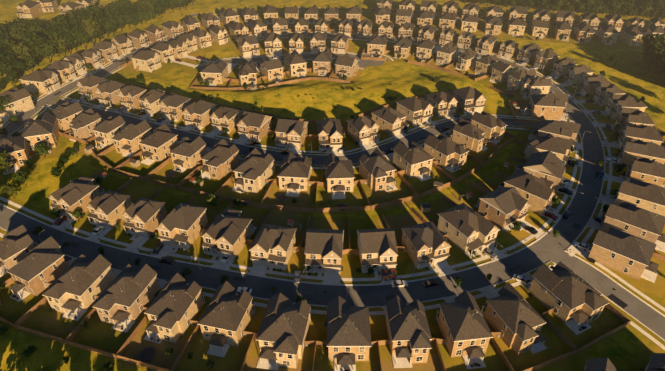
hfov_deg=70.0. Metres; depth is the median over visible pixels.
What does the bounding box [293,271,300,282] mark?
car
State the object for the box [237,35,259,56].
house
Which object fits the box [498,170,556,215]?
house
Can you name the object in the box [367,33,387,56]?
house
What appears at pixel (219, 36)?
house
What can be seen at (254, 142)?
car
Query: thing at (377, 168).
house
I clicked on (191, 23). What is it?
house
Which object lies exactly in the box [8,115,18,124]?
tree
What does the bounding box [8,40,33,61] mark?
tree
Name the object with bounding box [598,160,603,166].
tree
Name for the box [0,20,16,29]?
tree
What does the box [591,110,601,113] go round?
car
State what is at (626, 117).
house
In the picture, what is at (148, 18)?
tree
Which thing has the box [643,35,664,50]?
tree
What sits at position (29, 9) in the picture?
house
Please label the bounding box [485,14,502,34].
house
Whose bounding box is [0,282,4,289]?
tree
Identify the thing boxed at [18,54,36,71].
tree
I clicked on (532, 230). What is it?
car
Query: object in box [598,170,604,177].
car
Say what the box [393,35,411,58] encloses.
house
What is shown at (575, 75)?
house
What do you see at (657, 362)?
house
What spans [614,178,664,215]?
house
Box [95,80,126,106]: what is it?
house
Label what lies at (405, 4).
house
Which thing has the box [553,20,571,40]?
house
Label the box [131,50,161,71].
house
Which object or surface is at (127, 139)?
house
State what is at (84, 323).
tree
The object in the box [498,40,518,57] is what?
house
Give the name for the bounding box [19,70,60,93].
house
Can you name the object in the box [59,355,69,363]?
tree
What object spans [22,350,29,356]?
tree
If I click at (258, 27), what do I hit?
house
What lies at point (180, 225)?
house
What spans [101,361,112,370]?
tree
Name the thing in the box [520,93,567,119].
house
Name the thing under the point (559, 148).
house
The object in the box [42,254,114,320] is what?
house
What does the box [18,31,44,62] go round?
tree
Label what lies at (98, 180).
tree
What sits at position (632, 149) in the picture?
house
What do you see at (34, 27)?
tree
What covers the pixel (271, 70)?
house
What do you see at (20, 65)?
tree
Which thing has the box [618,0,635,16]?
tree
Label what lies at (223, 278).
tree
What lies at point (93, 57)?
house
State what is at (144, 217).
house
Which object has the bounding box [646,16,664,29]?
house
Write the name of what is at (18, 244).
house
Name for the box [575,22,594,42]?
house
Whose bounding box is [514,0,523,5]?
tree
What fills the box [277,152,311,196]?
house
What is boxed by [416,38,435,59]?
house
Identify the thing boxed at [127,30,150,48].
house
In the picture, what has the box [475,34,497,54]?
house
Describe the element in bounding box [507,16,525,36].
house
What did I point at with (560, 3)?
tree
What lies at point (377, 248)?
house
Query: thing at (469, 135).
house
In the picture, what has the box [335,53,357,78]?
house
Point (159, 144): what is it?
house
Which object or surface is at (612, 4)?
tree
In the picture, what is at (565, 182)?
car
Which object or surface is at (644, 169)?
house
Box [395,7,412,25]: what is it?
house
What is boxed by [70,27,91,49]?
tree
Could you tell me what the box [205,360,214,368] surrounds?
tree
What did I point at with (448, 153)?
house
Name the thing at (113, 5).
tree
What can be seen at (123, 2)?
tree
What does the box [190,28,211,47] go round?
house
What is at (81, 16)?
tree
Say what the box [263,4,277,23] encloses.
house
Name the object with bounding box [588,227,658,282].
house
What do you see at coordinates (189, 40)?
house
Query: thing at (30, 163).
tree
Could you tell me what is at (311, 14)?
house
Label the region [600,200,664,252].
house
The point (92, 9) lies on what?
tree
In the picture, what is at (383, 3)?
house
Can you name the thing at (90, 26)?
tree
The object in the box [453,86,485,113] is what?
house
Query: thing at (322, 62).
house
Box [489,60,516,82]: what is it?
house
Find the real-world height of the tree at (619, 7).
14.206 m
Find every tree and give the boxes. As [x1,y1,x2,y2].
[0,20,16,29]
[0,32,17,40]
[0,46,15,63]
[0,58,15,72]
[0,95,11,110]
[0,127,7,135]
[0,150,11,179]
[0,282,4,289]
[0,325,8,335]
[1,183,18,198]
[5,70,17,86]
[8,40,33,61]
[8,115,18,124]
[9,21,28,33]
[10,30,23,41]
[10,58,25,74]
[11,25,26,31]
[12,131,20,136]
[12,170,28,185]
[13,17,30,23]
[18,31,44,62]
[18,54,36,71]
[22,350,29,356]
[23,19,46,36]
[23,158,34,169]
[26,345,35,352]
[27,43,42,65]
[32,226,44,235]
[34,143,50,157]
[36,36,57,62]
[45,30,62,53]
[50,166,60,177]
[51,15,70,26]
[51,23,72,49]
[53,36,67,57]
[53,209,60,217]
[59,156,67,163]
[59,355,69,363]
[61,31,75,54]
[65,8,79,17]
[66,29,79,50]
[69,148,77,156]
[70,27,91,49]
[72,208,81,221]
[80,10,90,23]
[80,13,100,45]
[80,320,87,328]
[84,1,106,35]
[84,63,91,69]
[92,11,105,38]
[93,25,104,40]
[95,176,102,183]
[97,247,103,253]
[100,16,114,37]
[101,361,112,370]
[102,10,114,32]
[105,15,118,35]
[106,1,119,9]
[113,8,123,27]
[114,0,133,8]
[114,12,125,30]
[116,4,128,11]
[120,11,134,28]
[127,6,138,26]
[135,10,146,25]
[135,258,140,265]
[136,77,144,84]
[141,9,150,23]
[146,2,155,9]
[146,8,156,21]
[153,1,165,17]
[157,0,168,14]
[165,348,173,355]
[167,0,177,12]
[169,0,185,10]
[181,267,192,277]
[183,0,191,9]
[187,351,192,358]
[195,176,202,185]
[198,77,203,86]
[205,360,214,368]
[206,194,217,205]
[220,275,228,283]
[232,199,240,208]
[295,295,306,302]
[303,265,310,270]
[367,267,373,273]
[433,76,440,82]
[455,276,462,286]
[486,274,491,280]
[508,0,516,5]
[512,220,521,231]
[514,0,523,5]
[525,0,533,9]
[532,0,548,8]
[549,3,557,10]
[552,197,560,207]
[553,230,559,236]
[554,0,567,11]
[565,4,574,11]
[569,0,582,11]
[575,2,584,14]
[584,5,591,12]
[585,0,602,7]
[591,3,602,13]
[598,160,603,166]
[600,4,609,13]
[602,204,608,211]
[605,0,620,13]
[607,54,618,66]
[614,0,626,13]
[614,164,623,173]
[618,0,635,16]
[626,6,639,18]
[635,5,641,16]
[639,0,656,18]
[642,33,662,46]
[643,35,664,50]
[645,41,664,68]
[645,49,664,75]
[651,0,664,17]
[659,7,664,18]
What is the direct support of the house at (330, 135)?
on the ground
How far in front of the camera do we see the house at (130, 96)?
233.44 m
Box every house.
[0,87,34,120]
[0,134,31,174]
[0,225,37,276]
[7,236,72,301]
[16,0,42,17]
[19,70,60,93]
[21,112,59,154]
[36,0,58,11]
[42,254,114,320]
[45,61,75,81]
[48,176,104,219]
[49,102,83,131]
[58,1,83,15]
[62,52,88,74]
[69,108,101,141]
[75,0,98,8]
[77,75,107,100]
[80,49,104,67]
[86,190,133,228]
[92,41,117,60]
[92,115,125,148]
[92,264,159,332]
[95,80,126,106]
[110,34,132,54]
[111,120,151,157]
[118,85,146,109]
[121,197,167,238]
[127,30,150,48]
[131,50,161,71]
[139,89,167,115]
[139,124,180,164]
[144,273,204,343]
[145,24,166,43]
[151,42,174,62]
[156,203,207,249]
[159,93,190,121]
[161,21,183,38]
[169,40,187,58]
[169,136,206,172]
[176,33,197,52]
[181,15,200,33]
[182,100,216,129]
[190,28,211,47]
[197,281,254,356]
[199,59,228,86]
[199,139,240,179]
[201,12,219,30]
[201,208,256,259]
[209,25,228,44]
[210,106,240,133]
[219,7,238,26]
[228,22,248,40]
[232,148,274,193]
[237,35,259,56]
[237,111,271,141]
[238,60,256,86]
[242,7,257,25]
[249,223,296,269]
[250,19,267,37]
[256,293,310,370]
[260,58,283,81]
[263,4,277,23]
[263,32,281,53]
[272,18,288,34]
[275,119,307,148]
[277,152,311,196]
[284,5,298,23]
[284,49,306,77]
[289,32,303,53]
[295,18,308,35]
[304,5,317,23]
[304,229,343,273]
[310,31,326,51]
[312,47,331,75]
[315,18,327,35]
[316,118,342,150]
[324,5,338,23]
[325,153,354,198]
[327,296,371,370]
[331,33,348,53]
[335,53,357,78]
[339,17,352,36]
[346,5,360,24]
[347,116,379,145]
[356,228,397,272]
[357,19,372,37]
[359,148,396,191]
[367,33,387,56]
[371,106,408,136]
[374,6,390,23]
[377,0,392,9]
[378,21,393,38]
[385,295,431,367]
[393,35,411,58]
[393,141,433,181]
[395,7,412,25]
[396,96,433,125]
[398,22,414,39]
[399,0,415,14]
[401,221,451,268]
[416,9,434,27]
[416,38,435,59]
[417,24,436,42]
[420,0,436,15]
[424,133,468,172]
[426,91,457,116]
[436,41,458,65]
[436,290,492,368]
[437,203,499,257]
[439,11,456,29]
[439,27,455,44]
[441,0,458,15]
[451,118,487,152]
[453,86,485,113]
[454,47,477,70]
[457,31,475,48]
[461,12,478,32]
[462,3,479,18]
[471,111,506,143]
[474,187,530,231]
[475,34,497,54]
[475,54,497,75]
[481,282,546,355]
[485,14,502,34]
[486,5,502,18]
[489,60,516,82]
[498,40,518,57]
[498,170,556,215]
[506,69,536,89]
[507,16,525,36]
[508,6,527,22]
[513,151,565,191]
[517,42,542,63]
[520,76,550,98]
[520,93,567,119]
[523,136,572,166]
[528,120,580,151]
[528,261,608,334]
[531,8,550,24]
[531,18,549,37]
[534,48,559,70]
[551,57,576,77]
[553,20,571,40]
[555,10,574,26]
[564,64,593,85]
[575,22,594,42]
[577,73,610,95]
[578,12,600,30]
[584,357,617,370]
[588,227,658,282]
[593,83,625,105]
[597,22,619,44]
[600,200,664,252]
[603,14,623,31]
[605,94,646,118]
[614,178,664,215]
[615,107,655,133]
[617,24,642,45]
[618,126,664,148]
[618,139,664,166]
[625,17,644,31]
[626,156,664,187]
[645,353,664,370]
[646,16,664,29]
[646,23,664,37]
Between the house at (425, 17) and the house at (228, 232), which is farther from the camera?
the house at (425, 17)
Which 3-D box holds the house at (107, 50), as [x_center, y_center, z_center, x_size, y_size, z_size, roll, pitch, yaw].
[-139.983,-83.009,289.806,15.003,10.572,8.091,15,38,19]
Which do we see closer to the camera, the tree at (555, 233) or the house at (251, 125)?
the tree at (555, 233)
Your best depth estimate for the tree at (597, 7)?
358.00 m
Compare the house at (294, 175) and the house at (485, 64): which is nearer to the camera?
the house at (294, 175)
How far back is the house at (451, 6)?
358.25 m
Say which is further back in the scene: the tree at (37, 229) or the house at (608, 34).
the house at (608, 34)
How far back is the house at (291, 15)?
348.54 m
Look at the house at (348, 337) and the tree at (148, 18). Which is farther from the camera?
the tree at (148, 18)
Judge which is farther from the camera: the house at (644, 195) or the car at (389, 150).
the car at (389, 150)
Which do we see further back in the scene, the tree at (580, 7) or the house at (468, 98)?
the tree at (580, 7)
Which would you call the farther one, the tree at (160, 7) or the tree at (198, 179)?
the tree at (160, 7)
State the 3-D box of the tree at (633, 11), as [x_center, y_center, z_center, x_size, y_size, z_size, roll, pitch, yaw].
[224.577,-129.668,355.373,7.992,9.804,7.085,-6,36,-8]
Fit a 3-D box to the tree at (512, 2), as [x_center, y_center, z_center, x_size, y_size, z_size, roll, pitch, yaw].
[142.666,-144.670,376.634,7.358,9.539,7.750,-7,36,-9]
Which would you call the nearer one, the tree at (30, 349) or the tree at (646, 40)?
the tree at (30, 349)
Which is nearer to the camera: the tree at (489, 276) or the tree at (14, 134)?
the tree at (489, 276)
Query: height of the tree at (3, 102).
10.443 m
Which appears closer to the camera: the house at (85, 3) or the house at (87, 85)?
the house at (87, 85)
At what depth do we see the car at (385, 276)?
142.50 m
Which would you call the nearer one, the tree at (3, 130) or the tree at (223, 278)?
the tree at (223, 278)
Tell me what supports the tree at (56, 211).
on the ground
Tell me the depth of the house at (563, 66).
265.25 m
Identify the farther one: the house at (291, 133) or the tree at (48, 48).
the tree at (48, 48)
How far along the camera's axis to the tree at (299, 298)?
130.14 m
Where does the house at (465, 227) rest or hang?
on the ground
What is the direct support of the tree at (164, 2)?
on the ground
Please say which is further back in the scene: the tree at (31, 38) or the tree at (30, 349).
the tree at (31, 38)
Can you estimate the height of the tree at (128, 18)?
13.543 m
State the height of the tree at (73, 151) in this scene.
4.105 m
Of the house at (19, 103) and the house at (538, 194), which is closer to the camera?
the house at (538, 194)
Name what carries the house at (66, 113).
on the ground
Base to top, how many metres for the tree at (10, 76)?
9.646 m
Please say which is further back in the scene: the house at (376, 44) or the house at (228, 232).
the house at (376, 44)
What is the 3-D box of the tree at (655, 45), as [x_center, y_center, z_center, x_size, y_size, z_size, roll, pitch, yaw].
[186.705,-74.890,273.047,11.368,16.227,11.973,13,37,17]
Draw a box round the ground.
[0,0,664,370]
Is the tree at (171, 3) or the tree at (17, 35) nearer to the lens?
the tree at (17, 35)
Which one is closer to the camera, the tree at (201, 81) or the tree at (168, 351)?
the tree at (168, 351)
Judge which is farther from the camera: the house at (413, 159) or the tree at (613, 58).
the tree at (613, 58)
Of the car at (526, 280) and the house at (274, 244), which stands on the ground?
the house at (274, 244)
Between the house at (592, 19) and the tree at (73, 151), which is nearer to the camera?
the tree at (73, 151)
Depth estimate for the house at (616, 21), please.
331.06 m
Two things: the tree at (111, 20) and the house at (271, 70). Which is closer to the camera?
the house at (271, 70)
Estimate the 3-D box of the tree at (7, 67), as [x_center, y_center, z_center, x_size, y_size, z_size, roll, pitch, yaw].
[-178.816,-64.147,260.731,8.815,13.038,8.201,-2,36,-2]
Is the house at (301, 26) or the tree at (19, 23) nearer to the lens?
the tree at (19, 23)
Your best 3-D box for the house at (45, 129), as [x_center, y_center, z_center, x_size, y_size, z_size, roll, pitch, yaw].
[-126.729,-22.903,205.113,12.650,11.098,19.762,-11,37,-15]
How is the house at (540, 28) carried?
on the ground
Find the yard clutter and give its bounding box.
[0,9,664,370]
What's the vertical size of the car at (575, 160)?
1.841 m
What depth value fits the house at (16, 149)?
190.68 m
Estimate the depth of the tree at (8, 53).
261.62 m
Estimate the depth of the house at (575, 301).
128.97 m
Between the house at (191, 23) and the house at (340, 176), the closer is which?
the house at (340, 176)
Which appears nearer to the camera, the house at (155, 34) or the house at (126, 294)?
the house at (126, 294)
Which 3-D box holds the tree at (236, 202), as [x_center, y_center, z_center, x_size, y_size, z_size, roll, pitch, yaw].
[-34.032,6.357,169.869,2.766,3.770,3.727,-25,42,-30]
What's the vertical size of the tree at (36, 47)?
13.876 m
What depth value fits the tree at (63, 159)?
191.49 m
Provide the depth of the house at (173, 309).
124.92 m
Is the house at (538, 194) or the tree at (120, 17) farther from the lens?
the tree at (120, 17)
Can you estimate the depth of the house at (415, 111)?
221.13 m
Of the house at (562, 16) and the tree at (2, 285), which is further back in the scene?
the house at (562, 16)
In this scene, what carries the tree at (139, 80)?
on the ground
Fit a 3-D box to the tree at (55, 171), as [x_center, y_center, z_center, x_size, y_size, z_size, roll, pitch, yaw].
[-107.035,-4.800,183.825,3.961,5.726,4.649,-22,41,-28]
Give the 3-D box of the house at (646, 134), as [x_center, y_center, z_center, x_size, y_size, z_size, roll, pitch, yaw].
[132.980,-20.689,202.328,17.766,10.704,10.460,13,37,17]
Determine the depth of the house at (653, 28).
311.73 m
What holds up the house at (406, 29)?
on the ground
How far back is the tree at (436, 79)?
254.54 m
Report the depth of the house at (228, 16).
342.00 m
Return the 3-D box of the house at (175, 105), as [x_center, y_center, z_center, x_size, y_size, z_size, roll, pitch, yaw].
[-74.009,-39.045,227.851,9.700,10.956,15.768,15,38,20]
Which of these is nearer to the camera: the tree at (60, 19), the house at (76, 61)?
the house at (76, 61)
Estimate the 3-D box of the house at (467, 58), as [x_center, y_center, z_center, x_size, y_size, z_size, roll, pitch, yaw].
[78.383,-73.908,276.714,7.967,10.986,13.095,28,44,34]
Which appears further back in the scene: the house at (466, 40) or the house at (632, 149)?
the house at (466, 40)
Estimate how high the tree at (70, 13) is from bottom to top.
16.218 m
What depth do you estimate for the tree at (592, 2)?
359.06 m
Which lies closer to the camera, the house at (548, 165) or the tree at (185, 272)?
the tree at (185, 272)
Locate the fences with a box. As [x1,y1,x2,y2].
[0,24,664,370]
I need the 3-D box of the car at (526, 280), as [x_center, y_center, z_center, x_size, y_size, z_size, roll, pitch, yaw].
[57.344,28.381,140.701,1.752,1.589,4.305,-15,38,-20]
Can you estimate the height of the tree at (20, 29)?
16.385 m
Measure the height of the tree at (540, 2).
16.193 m
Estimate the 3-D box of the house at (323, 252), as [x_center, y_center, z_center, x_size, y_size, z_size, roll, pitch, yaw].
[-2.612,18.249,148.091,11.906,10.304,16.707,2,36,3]
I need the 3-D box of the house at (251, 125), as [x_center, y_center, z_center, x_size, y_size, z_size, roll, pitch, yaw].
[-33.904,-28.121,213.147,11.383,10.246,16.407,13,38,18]
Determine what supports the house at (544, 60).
on the ground
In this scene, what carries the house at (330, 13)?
on the ground
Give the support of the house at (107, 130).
on the ground
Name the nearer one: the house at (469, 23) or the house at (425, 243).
the house at (425, 243)
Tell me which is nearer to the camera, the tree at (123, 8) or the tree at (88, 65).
the tree at (88, 65)
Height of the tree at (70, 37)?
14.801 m
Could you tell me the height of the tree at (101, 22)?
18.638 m
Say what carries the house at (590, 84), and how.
on the ground
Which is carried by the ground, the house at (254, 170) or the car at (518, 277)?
the house at (254, 170)
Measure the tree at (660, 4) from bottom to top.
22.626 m
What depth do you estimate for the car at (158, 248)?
151.68 m
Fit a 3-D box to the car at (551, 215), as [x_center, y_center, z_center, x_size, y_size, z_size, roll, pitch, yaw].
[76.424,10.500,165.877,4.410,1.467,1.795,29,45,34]
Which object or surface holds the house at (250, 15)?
on the ground
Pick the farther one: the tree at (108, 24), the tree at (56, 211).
the tree at (108, 24)
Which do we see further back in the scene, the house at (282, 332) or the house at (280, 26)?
the house at (280, 26)
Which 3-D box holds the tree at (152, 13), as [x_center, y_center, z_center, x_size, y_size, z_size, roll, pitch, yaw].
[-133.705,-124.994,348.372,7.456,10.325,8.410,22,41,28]
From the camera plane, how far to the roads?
151.21 m
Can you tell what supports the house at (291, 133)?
on the ground
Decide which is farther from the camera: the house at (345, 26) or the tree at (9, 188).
the house at (345, 26)
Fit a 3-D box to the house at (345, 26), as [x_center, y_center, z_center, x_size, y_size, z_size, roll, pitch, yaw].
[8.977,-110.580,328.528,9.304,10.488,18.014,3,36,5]
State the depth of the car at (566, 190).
177.21 m
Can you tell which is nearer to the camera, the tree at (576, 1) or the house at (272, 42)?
the house at (272, 42)
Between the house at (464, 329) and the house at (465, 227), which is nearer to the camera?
the house at (464, 329)
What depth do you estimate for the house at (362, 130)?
206.11 m
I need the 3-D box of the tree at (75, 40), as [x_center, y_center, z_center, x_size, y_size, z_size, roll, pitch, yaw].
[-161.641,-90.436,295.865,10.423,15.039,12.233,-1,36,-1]
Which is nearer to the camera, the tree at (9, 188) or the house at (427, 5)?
the tree at (9, 188)
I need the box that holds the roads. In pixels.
[0,8,664,339]
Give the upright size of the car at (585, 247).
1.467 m
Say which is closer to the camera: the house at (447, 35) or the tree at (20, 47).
the tree at (20, 47)
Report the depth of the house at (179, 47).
289.99 m
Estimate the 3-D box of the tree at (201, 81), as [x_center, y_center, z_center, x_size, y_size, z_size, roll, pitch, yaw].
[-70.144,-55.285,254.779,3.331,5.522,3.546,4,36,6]
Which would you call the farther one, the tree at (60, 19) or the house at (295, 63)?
the tree at (60, 19)
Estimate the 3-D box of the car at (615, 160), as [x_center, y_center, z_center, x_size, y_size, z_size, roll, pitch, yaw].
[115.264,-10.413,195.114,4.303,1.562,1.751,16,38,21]
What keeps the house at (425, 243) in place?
on the ground
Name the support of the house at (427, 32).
on the ground
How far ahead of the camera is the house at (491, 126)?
208.09 m
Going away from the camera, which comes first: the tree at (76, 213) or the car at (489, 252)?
the car at (489, 252)
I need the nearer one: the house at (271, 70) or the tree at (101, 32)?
the house at (271, 70)
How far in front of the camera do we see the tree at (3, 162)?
180.63 m
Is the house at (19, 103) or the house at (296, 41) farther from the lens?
the house at (296, 41)
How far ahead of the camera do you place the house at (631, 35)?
309.79 m
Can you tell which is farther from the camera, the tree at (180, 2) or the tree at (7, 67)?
the tree at (180, 2)
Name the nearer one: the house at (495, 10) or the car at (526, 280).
the car at (526, 280)
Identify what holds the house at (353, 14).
on the ground
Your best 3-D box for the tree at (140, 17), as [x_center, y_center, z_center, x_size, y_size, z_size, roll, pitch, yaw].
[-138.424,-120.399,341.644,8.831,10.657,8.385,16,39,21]
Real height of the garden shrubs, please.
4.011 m
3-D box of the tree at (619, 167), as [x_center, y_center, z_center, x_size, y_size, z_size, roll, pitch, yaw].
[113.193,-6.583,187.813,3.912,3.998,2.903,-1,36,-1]
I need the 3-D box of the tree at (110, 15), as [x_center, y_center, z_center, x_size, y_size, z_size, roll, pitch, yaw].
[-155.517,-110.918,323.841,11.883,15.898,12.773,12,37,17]
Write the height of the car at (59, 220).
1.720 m
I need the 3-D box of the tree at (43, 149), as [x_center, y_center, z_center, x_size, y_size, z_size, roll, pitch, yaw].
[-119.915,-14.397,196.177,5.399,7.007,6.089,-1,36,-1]
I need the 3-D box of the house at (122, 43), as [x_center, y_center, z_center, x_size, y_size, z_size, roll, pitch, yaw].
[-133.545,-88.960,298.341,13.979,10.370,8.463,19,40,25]
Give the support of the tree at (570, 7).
on the ground
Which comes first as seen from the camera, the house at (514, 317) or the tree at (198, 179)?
the house at (514, 317)
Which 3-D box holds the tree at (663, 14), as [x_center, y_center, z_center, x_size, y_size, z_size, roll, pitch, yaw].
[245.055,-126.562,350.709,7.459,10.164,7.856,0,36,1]
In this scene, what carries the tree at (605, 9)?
on the ground
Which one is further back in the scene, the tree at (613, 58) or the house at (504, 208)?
the tree at (613, 58)
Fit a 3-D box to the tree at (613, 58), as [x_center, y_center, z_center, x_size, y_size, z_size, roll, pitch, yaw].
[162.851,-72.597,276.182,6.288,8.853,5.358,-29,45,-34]
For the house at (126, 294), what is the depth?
128.63 m
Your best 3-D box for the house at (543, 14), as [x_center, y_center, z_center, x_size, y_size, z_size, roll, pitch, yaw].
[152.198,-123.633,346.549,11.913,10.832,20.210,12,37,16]
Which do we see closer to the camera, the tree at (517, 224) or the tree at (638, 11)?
the tree at (517, 224)
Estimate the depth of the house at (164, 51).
284.16 m
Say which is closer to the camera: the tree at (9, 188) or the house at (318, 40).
the tree at (9, 188)
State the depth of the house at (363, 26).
321.78 m
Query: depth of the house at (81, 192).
165.61 m
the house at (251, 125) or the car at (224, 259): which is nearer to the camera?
the car at (224, 259)
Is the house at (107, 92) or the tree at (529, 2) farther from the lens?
the tree at (529, 2)
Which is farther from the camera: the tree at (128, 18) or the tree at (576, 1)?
the tree at (576, 1)
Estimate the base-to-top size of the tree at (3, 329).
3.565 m
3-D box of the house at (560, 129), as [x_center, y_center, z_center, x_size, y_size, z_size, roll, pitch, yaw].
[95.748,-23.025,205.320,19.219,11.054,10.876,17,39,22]
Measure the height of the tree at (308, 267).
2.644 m
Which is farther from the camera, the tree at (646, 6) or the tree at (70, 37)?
the tree at (646, 6)
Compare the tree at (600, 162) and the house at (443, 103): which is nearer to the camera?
the tree at (600, 162)
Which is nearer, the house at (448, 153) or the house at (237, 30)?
the house at (448, 153)
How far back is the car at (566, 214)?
165.48 m
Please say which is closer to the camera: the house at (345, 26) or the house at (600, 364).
the house at (600, 364)
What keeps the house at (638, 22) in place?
on the ground
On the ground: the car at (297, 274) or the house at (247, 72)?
the house at (247, 72)
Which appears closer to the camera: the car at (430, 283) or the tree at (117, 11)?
the car at (430, 283)
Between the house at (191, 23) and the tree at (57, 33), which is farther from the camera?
the house at (191, 23)
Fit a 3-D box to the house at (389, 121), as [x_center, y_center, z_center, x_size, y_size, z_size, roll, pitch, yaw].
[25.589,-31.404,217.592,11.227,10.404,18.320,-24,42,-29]
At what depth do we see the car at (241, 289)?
137.48 m
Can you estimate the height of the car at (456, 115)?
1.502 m
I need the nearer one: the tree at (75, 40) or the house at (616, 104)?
the house at (616, 104)
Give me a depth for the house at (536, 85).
242.90 m
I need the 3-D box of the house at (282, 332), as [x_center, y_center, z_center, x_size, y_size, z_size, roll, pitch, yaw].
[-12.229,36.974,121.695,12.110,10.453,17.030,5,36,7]
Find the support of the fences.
on the ground
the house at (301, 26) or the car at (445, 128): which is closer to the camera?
the car at (445, 128)
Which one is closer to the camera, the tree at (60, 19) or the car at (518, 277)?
the car at (518, 277)
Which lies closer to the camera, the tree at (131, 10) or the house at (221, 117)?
the house at (221, 117)
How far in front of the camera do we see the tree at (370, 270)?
141.49 m
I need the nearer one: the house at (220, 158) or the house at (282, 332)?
the house at (282, 332)
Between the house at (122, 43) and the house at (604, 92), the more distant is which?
the house at (122, 43)
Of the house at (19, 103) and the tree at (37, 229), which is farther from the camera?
the house at (19, 103)
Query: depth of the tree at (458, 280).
138.25 m
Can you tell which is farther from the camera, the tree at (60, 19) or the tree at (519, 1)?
the tree at (519, 1)
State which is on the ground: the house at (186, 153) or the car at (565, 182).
the house at (186, 153)
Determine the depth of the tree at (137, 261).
145.95 m
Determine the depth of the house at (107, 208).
161.05 m
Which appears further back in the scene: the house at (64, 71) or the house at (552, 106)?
the house at (64, 71)
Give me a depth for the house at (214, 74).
258.14 m
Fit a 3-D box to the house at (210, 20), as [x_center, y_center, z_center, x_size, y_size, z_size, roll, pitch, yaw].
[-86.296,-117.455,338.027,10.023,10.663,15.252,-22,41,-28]
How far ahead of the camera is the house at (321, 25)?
323.96 m
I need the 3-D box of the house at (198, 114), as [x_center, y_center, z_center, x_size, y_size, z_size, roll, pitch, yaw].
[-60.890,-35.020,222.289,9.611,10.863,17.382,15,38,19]
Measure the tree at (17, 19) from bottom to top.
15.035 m
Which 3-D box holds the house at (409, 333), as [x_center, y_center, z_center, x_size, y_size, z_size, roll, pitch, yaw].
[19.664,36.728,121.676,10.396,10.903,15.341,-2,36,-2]
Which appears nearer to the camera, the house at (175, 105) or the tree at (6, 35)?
the house at (175, 105)
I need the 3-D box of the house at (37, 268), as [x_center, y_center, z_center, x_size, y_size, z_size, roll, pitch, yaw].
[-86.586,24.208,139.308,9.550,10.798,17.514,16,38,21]
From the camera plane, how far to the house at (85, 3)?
370.17 m
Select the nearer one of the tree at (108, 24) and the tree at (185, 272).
the tree at (185, 272)
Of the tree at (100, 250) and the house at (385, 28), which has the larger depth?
the house at (385, 28)
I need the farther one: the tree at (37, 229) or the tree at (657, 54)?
the tree at (657, 54)
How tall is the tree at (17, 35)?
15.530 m
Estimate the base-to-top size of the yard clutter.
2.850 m
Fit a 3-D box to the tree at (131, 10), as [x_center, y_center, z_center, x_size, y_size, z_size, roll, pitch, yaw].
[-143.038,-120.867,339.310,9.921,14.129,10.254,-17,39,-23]
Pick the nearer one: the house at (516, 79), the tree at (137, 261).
the tree at (137, 261)
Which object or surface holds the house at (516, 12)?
on the ground
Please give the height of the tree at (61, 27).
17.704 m
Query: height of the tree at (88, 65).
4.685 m
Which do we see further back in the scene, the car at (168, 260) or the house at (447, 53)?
the house at (447, 53)
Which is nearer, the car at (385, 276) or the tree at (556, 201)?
the car at (385, 276)
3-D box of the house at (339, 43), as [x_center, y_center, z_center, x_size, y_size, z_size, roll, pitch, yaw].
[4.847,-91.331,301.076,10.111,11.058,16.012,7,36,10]
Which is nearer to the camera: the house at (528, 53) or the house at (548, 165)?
the house at (548, 165)
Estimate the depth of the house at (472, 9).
352.86 m
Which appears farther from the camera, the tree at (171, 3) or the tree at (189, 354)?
the tree at (171, 3)
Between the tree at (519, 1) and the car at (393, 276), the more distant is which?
the tree at (519, 1)
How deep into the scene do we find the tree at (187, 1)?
372.47 m
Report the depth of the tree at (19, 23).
297.57 m
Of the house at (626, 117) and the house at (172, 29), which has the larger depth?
the house at (172, 29)
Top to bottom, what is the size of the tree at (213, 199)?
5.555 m
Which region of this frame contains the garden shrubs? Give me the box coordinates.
[31,12,642,370]
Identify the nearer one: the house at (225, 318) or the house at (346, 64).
the house at (225, 318)
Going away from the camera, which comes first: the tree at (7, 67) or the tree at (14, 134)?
the tree at (14, 134)
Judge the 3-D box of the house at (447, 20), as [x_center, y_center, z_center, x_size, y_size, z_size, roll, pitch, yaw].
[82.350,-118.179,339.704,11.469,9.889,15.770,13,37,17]
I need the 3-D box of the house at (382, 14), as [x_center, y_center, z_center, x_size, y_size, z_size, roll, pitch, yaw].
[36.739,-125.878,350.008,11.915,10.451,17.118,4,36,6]
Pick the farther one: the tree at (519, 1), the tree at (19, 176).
the tree at (519, 1)
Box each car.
[53,216,67,225]
[92,225,105,234]
[152,243,163,254]
[159,256,174,264]
[220,255,228,263]
[237,287,251,293]
[249,140,259,145]
[281,150,292,154]
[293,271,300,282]
[382,269,388,280]
[383,148,393,153]
[390,268,396,279]
[391,280,407,288]
[422,279,438,287]
[425,123,434,127]
[440,126,449,131]
[452,113,459,117]
[482,248,496,258]
[512,274,523,283]
[522,275,530,287]
[524,225,537,234]
[544,211,557,219]
[558,187,572,194]
[562,177,569,185]
[562,210,571,218]
[566,158,579,164]
[574,242,589,250]
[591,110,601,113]
[594,217,602,225]
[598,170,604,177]
[607,158,618,163]
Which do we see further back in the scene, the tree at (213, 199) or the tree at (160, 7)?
the tree at (160, 7)
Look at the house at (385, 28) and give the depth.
319.47 m
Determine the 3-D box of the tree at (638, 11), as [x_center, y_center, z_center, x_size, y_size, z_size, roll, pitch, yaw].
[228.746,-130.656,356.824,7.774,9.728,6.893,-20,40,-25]
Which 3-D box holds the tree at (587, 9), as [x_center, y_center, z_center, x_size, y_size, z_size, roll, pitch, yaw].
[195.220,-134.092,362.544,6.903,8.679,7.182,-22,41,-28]
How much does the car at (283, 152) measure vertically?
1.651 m
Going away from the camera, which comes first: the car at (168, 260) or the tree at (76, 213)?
the car at (168, 260)
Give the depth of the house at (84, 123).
208.67 m

